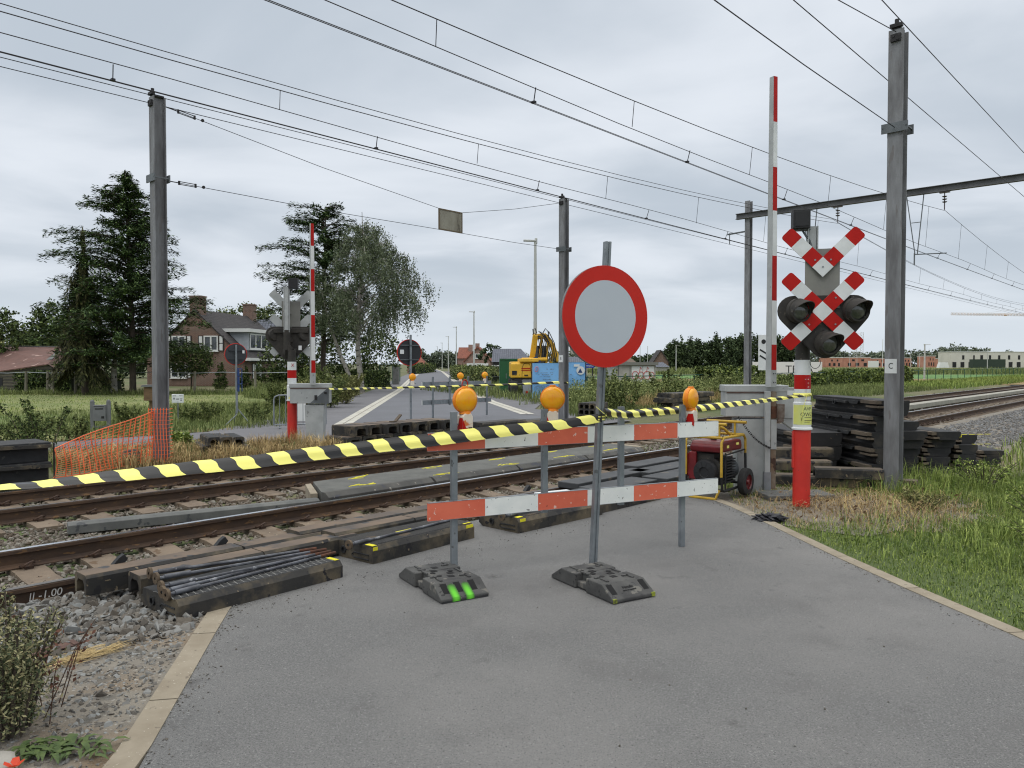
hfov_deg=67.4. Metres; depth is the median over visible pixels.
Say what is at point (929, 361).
shell building
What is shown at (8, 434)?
weed plant
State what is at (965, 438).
crossing mat
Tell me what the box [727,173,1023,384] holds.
wire portal
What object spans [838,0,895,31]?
span wire
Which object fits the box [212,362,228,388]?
clipped evergreen
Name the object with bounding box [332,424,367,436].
rubber channel
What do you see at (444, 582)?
sign foot
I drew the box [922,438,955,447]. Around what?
crossing mat
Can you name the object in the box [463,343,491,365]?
house
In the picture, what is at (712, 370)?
ivy hedge
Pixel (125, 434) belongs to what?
dry grass
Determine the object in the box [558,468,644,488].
rubber slab
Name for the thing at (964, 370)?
fence
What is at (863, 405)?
crossing mat
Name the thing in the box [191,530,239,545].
sleeper
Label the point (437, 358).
wood
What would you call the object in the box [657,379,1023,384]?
field
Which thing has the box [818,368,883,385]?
hedge
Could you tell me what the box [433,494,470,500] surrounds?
sleeper
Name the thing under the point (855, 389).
grass
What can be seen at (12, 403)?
grass
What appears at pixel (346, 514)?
sleeper
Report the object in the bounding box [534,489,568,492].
label strip
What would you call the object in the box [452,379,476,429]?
warning lamp
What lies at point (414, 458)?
sleeper
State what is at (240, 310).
garden tree
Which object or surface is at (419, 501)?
sleeper
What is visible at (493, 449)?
sleeper
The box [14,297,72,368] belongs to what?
garden tree
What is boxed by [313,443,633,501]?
asphalt island
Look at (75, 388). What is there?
fence post
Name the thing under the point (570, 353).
wood
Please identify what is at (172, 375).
window
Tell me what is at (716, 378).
weed plant
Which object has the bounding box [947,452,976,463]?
crossing mat
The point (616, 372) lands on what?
weed plant
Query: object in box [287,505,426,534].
rubber channel
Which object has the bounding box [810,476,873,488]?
rubber channel
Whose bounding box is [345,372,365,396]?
weed plant
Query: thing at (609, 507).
crossing mat
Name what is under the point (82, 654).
straw bunch
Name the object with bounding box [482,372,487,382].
warning lamp
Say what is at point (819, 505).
dead weeds
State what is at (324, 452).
striped tape
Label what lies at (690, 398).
warning lamp
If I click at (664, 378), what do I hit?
weed plant
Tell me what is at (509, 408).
gutter
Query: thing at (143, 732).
kerb
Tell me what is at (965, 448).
crossing mat
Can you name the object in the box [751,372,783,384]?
weed plant
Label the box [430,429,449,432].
rubber channel
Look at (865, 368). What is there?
meadow
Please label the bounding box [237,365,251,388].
clipped evergreen
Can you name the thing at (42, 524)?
sleeper
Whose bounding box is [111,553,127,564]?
rubber flap
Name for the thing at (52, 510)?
rail
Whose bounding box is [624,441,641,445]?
sleeper
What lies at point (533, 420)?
crossing mat
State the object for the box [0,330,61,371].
wood
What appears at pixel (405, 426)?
rubber channel
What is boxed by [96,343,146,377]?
wood
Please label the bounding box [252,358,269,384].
clipped evergreen
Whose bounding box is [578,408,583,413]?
rubber channel
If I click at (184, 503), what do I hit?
sleeper
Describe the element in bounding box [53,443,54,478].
net stake
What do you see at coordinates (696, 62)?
sky
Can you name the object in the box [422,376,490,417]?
barrier boards
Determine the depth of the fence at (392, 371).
67.55 m
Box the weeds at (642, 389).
[549,372,793,402]
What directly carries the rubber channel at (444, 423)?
on the rubber channel at (439, 430)
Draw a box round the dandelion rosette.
[8,733,129,765]
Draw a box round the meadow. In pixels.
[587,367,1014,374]
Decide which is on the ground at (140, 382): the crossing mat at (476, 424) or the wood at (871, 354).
the wood at (871, 354)
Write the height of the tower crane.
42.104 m
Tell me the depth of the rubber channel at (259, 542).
6.91 m
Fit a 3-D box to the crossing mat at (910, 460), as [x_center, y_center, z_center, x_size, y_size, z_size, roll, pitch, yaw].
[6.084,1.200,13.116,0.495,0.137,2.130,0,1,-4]
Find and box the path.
[48,432,208,451]
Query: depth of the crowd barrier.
20.91 m
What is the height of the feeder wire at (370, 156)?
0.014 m
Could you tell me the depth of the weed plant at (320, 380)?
28.81 m
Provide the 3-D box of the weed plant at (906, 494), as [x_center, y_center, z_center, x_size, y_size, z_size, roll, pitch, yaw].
[4.992,1.385,9.316,0.560,0.256,0.496,1,2,38]
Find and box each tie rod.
[146,547,316,578]
[152,548,326,584]
[157,550,330,589]
[158,552,316,597]
[162,551,335,600]
[345,520,449,549]
[498,512,526,520]
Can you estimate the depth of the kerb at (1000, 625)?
6.19 m
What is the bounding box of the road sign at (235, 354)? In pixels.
[224,343,247,424]
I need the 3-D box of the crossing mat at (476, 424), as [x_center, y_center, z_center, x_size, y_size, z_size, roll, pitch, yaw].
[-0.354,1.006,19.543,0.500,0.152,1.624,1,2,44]
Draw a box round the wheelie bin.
[522,380,530,395]
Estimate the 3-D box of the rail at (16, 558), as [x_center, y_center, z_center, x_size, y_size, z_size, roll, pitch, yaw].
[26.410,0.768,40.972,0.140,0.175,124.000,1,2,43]
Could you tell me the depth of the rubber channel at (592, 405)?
24.07 m
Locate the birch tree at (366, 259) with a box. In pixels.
[304,218,442,392]
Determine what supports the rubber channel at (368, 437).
on the pavement at (338, 413)
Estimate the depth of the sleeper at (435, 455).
16.11 m
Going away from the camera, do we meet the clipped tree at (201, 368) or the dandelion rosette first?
the dandelion rosette
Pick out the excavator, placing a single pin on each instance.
(519, 370)
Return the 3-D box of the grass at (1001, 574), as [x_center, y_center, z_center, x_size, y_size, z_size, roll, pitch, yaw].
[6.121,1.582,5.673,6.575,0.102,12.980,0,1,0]
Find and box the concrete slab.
[755,489,834,500]
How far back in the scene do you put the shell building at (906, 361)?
419.80 m
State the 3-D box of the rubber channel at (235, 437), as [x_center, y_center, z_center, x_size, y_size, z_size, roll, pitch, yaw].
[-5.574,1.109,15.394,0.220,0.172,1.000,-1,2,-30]
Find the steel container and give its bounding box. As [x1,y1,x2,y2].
[499,359,517,393]
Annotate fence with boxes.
[379,364,400,383]
[586,368,1020,387]
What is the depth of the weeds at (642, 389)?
34.68 m
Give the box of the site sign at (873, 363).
[868,361,878,366]
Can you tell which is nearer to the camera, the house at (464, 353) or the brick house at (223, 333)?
the brick house at (223, 333)
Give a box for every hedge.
[12,369,81,391]
[89,373,124,390]
[267,366,302,382]
[349,369,391,386]
[406,362,436,373]
[449,363,498,383]
[693,363,765,383]
[777,372,827,385]
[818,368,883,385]
[880,365,913,382]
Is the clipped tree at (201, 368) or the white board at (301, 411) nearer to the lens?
the white board at (301, 411)
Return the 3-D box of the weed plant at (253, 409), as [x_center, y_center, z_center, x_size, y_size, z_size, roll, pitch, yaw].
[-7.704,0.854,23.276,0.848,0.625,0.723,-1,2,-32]
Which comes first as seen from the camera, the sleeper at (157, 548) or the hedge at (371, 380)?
the sleeper at (157, 548)
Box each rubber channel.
[75,543,242,596]
[128,548,263,596]
[195,441,213,451]
[200,433,218,445]
[211,433,231,445]
[224,433,244,445]
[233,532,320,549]
[236,442,249,451]
[252,533,357,558]
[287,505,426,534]
[321,515,414,535]
[325,435,361,443]
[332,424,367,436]
[347,423,381,434]
[357,434,376,440]
[365,422,398,433]
[372,433,392,438]
[377,421,411,432]
[389,432,406,436]
[398,420,427,431]
[402,431,422,435]
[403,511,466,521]
[406,419,439,429]
[419,430,434,433]
[423,418,449,428]
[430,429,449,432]
[578,401,595,407]
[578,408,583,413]
[584,402,595,408]
[589,402,607,408]
[589,407,606,413]
[776,447,833,457]
[776,459,832,469]
[776,473,814,484]
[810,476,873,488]
[813,466,883,479]
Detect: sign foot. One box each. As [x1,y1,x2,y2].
[399,561,488,603]
[552,562,654,603]
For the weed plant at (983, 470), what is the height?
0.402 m
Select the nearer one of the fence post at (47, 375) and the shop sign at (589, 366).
the shop sign at (589, 366)
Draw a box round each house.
[147,295,299,385]
[407,358,427,372]
[457,345,472,365]
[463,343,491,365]
[492,349,528,369]
[569,357,586,374]
[649,350,668,364]
[656,362,668,371]
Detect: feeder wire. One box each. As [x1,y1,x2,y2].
[0,57,1023,314]
[0,66,1021,315]
[793,0,1023,196]
[882,0,1023,152]
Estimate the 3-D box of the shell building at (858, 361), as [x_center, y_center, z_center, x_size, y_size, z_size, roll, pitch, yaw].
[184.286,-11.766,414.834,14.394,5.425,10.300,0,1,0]
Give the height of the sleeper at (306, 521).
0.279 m
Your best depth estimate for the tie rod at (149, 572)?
5.95 m
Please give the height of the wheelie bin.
0.920 m
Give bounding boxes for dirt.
[0,596,159,638]
[875,406,1023,487]
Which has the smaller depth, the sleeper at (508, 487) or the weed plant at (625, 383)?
the sleeper at (508, 487)
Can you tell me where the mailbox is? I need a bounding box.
[141,385,152,417]
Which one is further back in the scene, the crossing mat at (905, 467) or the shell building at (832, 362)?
the shell building at (832, 362)
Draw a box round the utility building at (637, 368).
[606,361,657,381]
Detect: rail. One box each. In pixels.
[0,385,1023,505]
[0,387,1023,524]
[0,394,1023,571]
[0,400,1023,608]
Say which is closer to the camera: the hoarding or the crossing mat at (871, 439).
the crossing mat at (871, 439)
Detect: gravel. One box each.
[0,588,203,767]
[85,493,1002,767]
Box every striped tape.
[0,414,601,489]
[329,381,567,389]
[605,394,804,417]
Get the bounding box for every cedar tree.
[26,170,215,391]
[46,227,115,394]
[253,201,375,374]
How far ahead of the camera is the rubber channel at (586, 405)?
24.15 m
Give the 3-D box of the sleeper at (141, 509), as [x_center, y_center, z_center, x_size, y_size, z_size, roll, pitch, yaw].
[-5.593,1.708,10.889,2.500,0.279,0.280,1,2,43]
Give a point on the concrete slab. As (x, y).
(768, 495)
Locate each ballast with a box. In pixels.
[0,388,1023,589]
[937,409,1023,447]
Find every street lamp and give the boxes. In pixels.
[446,336,448,370]
[456,326,456,364]
[469,311,474,364]
[523,238,536,333]
[923,344,930,378]
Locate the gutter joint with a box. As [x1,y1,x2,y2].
[343,370,526,423]
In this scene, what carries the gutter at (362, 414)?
on the pavement at (338, 413)
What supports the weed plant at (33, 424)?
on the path
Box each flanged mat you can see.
[0,439,51,464]
[0,461,51,483]
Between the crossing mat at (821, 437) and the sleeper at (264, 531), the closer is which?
the sleeper at (264, 531)
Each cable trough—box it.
[909,398,963,409]
[955,392,1004,401]
[998,389,1023,395]
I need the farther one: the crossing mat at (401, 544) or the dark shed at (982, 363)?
the dark shed at (982, 363)
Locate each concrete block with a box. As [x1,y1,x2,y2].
[305,484,317,497]
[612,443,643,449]
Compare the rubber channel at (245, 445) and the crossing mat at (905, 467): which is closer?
the crossing mat at (905, 467)
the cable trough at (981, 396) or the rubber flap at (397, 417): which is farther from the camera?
the cable trough at (981, 396)
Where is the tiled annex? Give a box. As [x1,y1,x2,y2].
[257,319,303,362]
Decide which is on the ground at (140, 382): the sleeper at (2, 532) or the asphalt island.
the sleeper at (2, 532)
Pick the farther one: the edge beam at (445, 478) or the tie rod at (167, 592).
the edge beam at (445, 478)
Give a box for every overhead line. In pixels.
[0,3,1023,312]
[265,0,1023,289]
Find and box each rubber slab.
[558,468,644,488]
[579,477,657,488]
[624,456,678,468]
[631,461,678,476]
[642,469,688,482]
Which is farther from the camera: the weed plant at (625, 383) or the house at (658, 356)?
the house at (658, 356)
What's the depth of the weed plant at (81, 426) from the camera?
17.72 m
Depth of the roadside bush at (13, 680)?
3.61 m
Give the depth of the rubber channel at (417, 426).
17.52 m
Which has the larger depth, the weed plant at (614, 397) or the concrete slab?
the weed plant at (614, 397)
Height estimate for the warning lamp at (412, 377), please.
0.374 m
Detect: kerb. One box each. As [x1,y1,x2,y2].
[102,606,231,767]
[704,495,1023,639]
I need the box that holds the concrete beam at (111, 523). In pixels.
[67,497,319,534]
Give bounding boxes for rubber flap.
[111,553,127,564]
[213,536,227,545]
[389,414,401,421]
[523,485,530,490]
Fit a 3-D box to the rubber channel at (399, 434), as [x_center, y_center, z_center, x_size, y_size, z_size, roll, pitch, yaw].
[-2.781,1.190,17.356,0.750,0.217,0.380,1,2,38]
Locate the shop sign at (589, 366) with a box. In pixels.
[586,363,593,386]
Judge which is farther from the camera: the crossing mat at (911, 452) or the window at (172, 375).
the window at (172, 375)
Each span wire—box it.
[166,107,557,212]
[170,181,556,248]
[714,0,893,126]
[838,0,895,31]
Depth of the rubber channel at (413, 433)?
17.37 m
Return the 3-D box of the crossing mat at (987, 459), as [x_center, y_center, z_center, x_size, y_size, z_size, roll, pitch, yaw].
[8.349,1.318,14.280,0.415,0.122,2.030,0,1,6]
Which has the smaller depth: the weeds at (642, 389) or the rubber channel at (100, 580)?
the rubber channel at (100, 580)
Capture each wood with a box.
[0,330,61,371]
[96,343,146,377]
[421,348,457,368]
[491,347,576,362]
[594,353,677,368]
[662,331,794,368]
[810,349,937,366]
[916,342,1013,359]
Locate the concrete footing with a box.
[0,751,17,767]
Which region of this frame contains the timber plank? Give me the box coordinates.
[874,478,917,484]
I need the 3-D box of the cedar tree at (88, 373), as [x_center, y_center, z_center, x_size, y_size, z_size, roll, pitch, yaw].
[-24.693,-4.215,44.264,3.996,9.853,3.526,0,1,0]
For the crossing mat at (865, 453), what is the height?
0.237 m
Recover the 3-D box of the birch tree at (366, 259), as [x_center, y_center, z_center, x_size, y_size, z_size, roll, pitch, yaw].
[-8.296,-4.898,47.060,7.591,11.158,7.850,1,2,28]
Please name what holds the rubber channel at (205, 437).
on the rubber channel at (204, 446)
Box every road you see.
[139,495,1023,767]
[354,370,558,422]
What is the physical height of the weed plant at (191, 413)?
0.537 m
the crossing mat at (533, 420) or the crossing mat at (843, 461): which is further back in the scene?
the crossing mat at (533, 420)
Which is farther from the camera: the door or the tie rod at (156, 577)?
the door
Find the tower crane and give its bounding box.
[952,308,1023,315]
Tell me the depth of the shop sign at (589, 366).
41.97 m
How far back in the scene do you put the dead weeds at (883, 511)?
9.16 m
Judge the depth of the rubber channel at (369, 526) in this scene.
7.40 m
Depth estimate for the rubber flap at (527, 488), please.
9.86 m
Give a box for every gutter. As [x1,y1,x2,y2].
[334,374,418,424]
[436,369,532,413]
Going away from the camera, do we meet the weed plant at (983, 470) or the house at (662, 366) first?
the weed plant at (983, 470)
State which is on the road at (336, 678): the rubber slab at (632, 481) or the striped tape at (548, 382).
the rubber slab at (632, 481)
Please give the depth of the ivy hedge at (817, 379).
55.49 m
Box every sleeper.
[0,500,63,530]
[0,529,5,537]
[5,560,62,584]
[40,495,114,519]
[73,549,115,567]
[84,490,163,514]
[124,485,208,509]
[134,539,183,556]
[164,481,248,504]
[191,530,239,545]
[201,477,285,498]
[239,473,304,493]
[242,522,286,537]
[269,469,333,478]
[288,515,323,526]
[297,466,363,474]
[326,463,391,471]
[328,508,363,518]
[353,460,418,467]
[367,502,469,521]
[374,457,443,464]
[399,496,478,519]
[402,455,466,461]
[425,452,488,458]
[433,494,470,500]
[461,486,509,496]
[467,449,528,453]
[483,448,503,450]
[490,482,536,492]
[514,478,557,487]
[540,474,567,482]
[562,470,589,477]
[582,470,609,474]
[601,464,693,479]
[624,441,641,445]
[627,440,655,444]
[642,439,668,442]
[659,438,678,440]
[912,416,966,418]
[918,415,971,417]
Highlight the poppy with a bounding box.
[3,756,24,767]
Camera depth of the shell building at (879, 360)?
419.81 m
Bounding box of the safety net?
[53,408,172,477]
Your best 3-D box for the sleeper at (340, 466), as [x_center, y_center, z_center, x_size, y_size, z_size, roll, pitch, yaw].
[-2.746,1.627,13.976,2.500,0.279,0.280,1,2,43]
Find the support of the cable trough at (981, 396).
on the ballast at (14, 541)
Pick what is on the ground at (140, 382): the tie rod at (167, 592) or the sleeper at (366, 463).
the sleeper at (366, 463)
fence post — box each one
[24,371,27,393]
[46,371,48,391]
[74,376,76,393]
[193,371,195,392]
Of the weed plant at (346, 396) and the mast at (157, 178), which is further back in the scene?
the weed plant at (346, 396)
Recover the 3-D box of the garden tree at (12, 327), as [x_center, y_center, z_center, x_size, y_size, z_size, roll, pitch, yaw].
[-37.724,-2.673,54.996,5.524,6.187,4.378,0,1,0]
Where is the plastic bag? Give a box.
[751,512,788,521]
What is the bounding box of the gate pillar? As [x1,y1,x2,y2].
[393,365,399,383]
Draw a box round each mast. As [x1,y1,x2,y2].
[146,88,169,462]
[556,194,571,419]
[881,18,913,491]
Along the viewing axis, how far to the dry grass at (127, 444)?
16.04 m
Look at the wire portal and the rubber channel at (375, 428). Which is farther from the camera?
the wire portal
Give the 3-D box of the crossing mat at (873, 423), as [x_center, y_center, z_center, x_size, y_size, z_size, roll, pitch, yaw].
[5.549,0.580,12.646,0.525,0.237,2.130,0,1,-5]
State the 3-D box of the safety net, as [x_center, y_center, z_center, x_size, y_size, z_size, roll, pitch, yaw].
[-6.477,0.921,12.649,0.383,0.961,2.362,0,2,16]
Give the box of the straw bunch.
[42,639,135,669]
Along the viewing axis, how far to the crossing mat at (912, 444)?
12.04 m
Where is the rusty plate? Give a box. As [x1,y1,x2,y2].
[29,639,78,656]
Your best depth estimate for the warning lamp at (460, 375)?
24.63 m
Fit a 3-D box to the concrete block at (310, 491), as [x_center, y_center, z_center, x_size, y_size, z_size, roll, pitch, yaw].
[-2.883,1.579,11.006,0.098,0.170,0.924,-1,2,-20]
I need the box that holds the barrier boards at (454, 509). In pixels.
[427,405,717,564]
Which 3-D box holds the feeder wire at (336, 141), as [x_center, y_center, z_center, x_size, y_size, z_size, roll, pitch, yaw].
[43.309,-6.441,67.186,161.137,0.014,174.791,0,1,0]
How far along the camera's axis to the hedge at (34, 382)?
47.39 m
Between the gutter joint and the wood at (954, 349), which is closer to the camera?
the gutter joint
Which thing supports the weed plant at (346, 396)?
on the pavement at (338, 413)
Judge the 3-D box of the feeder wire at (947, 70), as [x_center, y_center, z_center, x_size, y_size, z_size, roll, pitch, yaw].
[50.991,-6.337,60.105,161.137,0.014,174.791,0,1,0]
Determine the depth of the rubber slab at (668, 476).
11.45 m
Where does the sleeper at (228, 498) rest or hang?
on the ground at (140, 382)
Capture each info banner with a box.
[531,363,558,398]
[569,362,585,387]
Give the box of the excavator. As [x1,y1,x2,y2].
[508,328,558,394]
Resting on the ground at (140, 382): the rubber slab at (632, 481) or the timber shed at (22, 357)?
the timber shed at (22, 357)
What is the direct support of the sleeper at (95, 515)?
on the ground at (140, 382)
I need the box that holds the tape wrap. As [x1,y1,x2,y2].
[596,407,604,419]
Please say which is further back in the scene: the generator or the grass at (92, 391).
the grass at (92, 391)
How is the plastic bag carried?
on the kerb at (1000, 625)
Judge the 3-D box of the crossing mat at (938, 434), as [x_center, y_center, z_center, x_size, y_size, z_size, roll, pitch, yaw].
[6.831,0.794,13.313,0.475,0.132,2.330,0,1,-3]
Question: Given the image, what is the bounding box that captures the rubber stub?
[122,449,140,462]
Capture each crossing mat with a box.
[141,555,342,618]
[336,520,473,563]
[473,419,526,427]
[479,505,601,533]
[526,418,540,422]
[602,484,659,512]
[653,396,709,402]
[656,400,711,406]
[657,391,713,397]
[776,440,841,459]
[776,457,836,472]
[777,424,841,445]
[811,422,883,447]
[812,408,883,431]
[813,395,909,415]
[836,456,882,468]
[840,442,882,463]
[903,430,927,439]
[903,440,923,448]
[903,449,919,456]
[903,457,918,465]
[903,466,919,475]
[904,420,918,429]
[916,426,960,439]
[916,463,949,473]
[917,454,949,465]
[920,446,950,455]
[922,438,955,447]
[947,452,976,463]
[948,461,971,471]
[951,443,977,453]
[956,433,976,443]
[972,460,979,467]
[976,446,1003,457]
[976,456,1000,464]
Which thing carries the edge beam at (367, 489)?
on the ground at (140, 382)
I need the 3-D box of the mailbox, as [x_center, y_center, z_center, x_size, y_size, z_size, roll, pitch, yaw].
[-11.279,0.601,23.994,0.480,1.150,0.360,0,1,-5]
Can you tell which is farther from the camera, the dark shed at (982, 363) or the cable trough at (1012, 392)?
the dark shed at (982, 363)
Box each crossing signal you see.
[265,278,309,440]
[777,209,872,506]
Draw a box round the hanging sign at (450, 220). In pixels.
[438,208,462,233]
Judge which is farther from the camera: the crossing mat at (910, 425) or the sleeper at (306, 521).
the crossing mat at (910, 425)
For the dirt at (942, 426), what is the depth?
21.73 m
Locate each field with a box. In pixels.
[0,393,278,441]
[595,375,1004,378]
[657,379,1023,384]
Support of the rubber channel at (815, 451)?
on the rubber channel at (783, 464)
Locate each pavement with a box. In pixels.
[209,374,415,457]
[443,371,629,423]
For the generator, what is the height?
1.004 m
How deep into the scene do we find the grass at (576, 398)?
31.66 m
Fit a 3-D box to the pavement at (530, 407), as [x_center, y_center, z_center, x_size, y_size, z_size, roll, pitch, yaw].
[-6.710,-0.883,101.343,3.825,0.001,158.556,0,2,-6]
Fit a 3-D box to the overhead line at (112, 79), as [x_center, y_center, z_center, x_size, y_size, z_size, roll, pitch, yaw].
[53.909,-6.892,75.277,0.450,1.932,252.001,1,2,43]
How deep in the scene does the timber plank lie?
10.75 m
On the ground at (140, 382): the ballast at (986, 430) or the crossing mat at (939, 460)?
the ballast at (986, 430)
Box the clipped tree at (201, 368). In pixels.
[169,343,219,388]
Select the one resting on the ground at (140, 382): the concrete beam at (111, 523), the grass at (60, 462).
the grass at (60, 462)
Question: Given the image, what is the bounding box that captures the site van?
[936,362,948,367]
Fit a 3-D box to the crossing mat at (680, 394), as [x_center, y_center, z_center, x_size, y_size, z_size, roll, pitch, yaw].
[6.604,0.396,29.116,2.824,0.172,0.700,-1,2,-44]
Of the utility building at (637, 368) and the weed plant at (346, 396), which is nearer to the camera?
the weed plant at (346, 396)
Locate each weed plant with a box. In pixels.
[0,396,71,448]
[0,411,55,440]
[56,414,90,439]
[113,401,141,427]
[170,431,193,446]
[179,406,204,421]
[196,401,224,419]
[245,402,271,420]
[260,383,286,408]
[283,378,321,404]
[296,363,337,382]
[309,373,349,407]
[321,374,356,403]
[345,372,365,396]
[590,368,629,388]
[596,380,643,409]
[605,374,640,398]
[649,367,681,392]
[657,379,699,392]
[698,371,738,389]
[714,374,736,395]
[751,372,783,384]
[753,376,789,386]
[897,485,949,509]
[946,456,1022,484]
[1004,516,1023,545]
[1005,489,1023,515]
[1006,481,1023,500]
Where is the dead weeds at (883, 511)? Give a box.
[798,481,981,533]
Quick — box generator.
[685,419,753,499]
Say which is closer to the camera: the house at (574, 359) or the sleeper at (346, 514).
the sleeper at (346, 514)
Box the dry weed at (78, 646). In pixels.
[10,610,95,723]
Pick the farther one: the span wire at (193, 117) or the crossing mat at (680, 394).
the crossing mat at (680, 394)
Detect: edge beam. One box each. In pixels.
[321,477,434,501]
[430,465,518,483]
[514,455,587,470]
[584,447,643,460]
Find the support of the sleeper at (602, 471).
on the ground at (140, 382)
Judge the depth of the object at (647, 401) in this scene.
29.72 m
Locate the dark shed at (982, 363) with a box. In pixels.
[969,359,1005,367]
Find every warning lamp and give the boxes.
[409,373,415,385]
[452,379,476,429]
[457,372,463,382]
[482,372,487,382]
[540,385,564,421]
[683,386,698,425]
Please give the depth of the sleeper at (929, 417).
28.13 m
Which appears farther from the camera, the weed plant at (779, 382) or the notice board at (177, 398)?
the weed plant at (779, 382)
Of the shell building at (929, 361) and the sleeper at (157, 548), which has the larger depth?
the shell building at (929, 361)
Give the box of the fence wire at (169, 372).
[7,372,286,373]
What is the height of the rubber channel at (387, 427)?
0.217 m
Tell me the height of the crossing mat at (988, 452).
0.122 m
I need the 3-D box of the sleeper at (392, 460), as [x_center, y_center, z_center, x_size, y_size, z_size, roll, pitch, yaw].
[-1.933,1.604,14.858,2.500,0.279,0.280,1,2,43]
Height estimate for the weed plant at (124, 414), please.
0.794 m
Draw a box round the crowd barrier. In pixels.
[273,394,326,428]
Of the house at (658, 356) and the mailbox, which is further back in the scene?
the house at (658, 356)
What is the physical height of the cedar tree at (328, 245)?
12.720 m
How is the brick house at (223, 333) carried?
on the ground at (140, 382)
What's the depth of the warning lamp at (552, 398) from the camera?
6.64 m
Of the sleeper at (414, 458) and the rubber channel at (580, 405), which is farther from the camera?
the rubber channel at (580, 405)
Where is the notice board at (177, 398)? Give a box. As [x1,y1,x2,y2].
[172,394,183,418]
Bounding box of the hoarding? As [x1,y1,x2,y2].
[752,362,821,374]
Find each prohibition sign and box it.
[397,335,421,418]
[560,241,646,562]
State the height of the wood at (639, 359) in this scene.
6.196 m
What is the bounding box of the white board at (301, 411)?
[298,403,305,420]
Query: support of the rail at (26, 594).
on the sleeper
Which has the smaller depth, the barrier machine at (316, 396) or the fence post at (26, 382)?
the barrier machine at (316, 396)
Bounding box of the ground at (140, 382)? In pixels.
[0,364,1023,630]
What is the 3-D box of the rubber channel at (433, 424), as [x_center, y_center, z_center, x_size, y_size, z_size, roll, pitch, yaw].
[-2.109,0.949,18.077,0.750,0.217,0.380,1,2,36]
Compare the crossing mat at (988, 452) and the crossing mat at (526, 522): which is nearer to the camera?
the crossing mat at (526, 522)
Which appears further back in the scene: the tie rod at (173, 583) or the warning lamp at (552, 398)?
the warning lamp at (552, 398)
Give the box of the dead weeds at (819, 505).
[745,482,975,528]
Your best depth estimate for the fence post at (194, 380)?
45.16 m
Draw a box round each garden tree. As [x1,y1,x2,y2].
[0,306,27,352]
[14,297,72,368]
[213,301,281,318]
[254,325,401,383]
[477,342,499,364]
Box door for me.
[632,366,653,381]
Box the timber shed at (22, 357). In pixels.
[0,345,105,390]
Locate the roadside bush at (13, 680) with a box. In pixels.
[0,585,71,741]
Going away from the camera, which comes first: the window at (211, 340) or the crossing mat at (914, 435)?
the crossing mat at (914, 435)
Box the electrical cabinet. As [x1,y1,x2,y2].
[90,399,110,430]
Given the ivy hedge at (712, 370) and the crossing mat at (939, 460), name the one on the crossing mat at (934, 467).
the crossing mat at (939, 460)
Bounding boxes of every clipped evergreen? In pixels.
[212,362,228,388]
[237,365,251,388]
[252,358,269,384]
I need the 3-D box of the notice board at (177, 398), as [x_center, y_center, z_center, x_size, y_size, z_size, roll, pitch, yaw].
[-9.878,0.729,22.710,0.340,0.860,0.048,0,1,-6]
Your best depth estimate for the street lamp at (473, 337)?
98.82 m
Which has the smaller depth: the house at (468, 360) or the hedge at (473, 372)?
the hedge at (473, 372)
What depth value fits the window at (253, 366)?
62.59 m
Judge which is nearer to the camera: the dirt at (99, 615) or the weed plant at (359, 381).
the dirt at (99, 615)
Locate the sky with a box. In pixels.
[0,0,1023,363]
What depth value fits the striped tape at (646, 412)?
7.48 m
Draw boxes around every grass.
[0,385,264,394]
[0,393,267,415]
[0,397,286,436]
[46,425,230,441]
[48,437,318,474]
[49,427,346,471]
[51,439,193,453]
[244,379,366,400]
[420,377,693,402]
[519,381,940,420]
[569,379,793,405]
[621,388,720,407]
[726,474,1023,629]
[726,478,1004,539]
[847,374,1023,388]
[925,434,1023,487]
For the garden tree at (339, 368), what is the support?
on the ground at (140, 382)
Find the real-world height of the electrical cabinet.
0.820 m
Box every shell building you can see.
[819,357,842,366]
[842,357,870,366]
[871,358,884,366]
[904,358,909,366]
[917,356,934,366]
[938,352,1023,367]
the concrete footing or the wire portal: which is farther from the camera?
the wire portal
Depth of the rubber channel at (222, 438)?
14.99 m
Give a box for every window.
[169,336,191,351]
[169,365,190,378]
[198,336,223,351]
[252,364,261,378]
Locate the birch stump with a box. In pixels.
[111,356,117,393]
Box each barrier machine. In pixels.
[289,223,331,440]
[720,76,793,493]
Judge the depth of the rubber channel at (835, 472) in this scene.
10.84 m

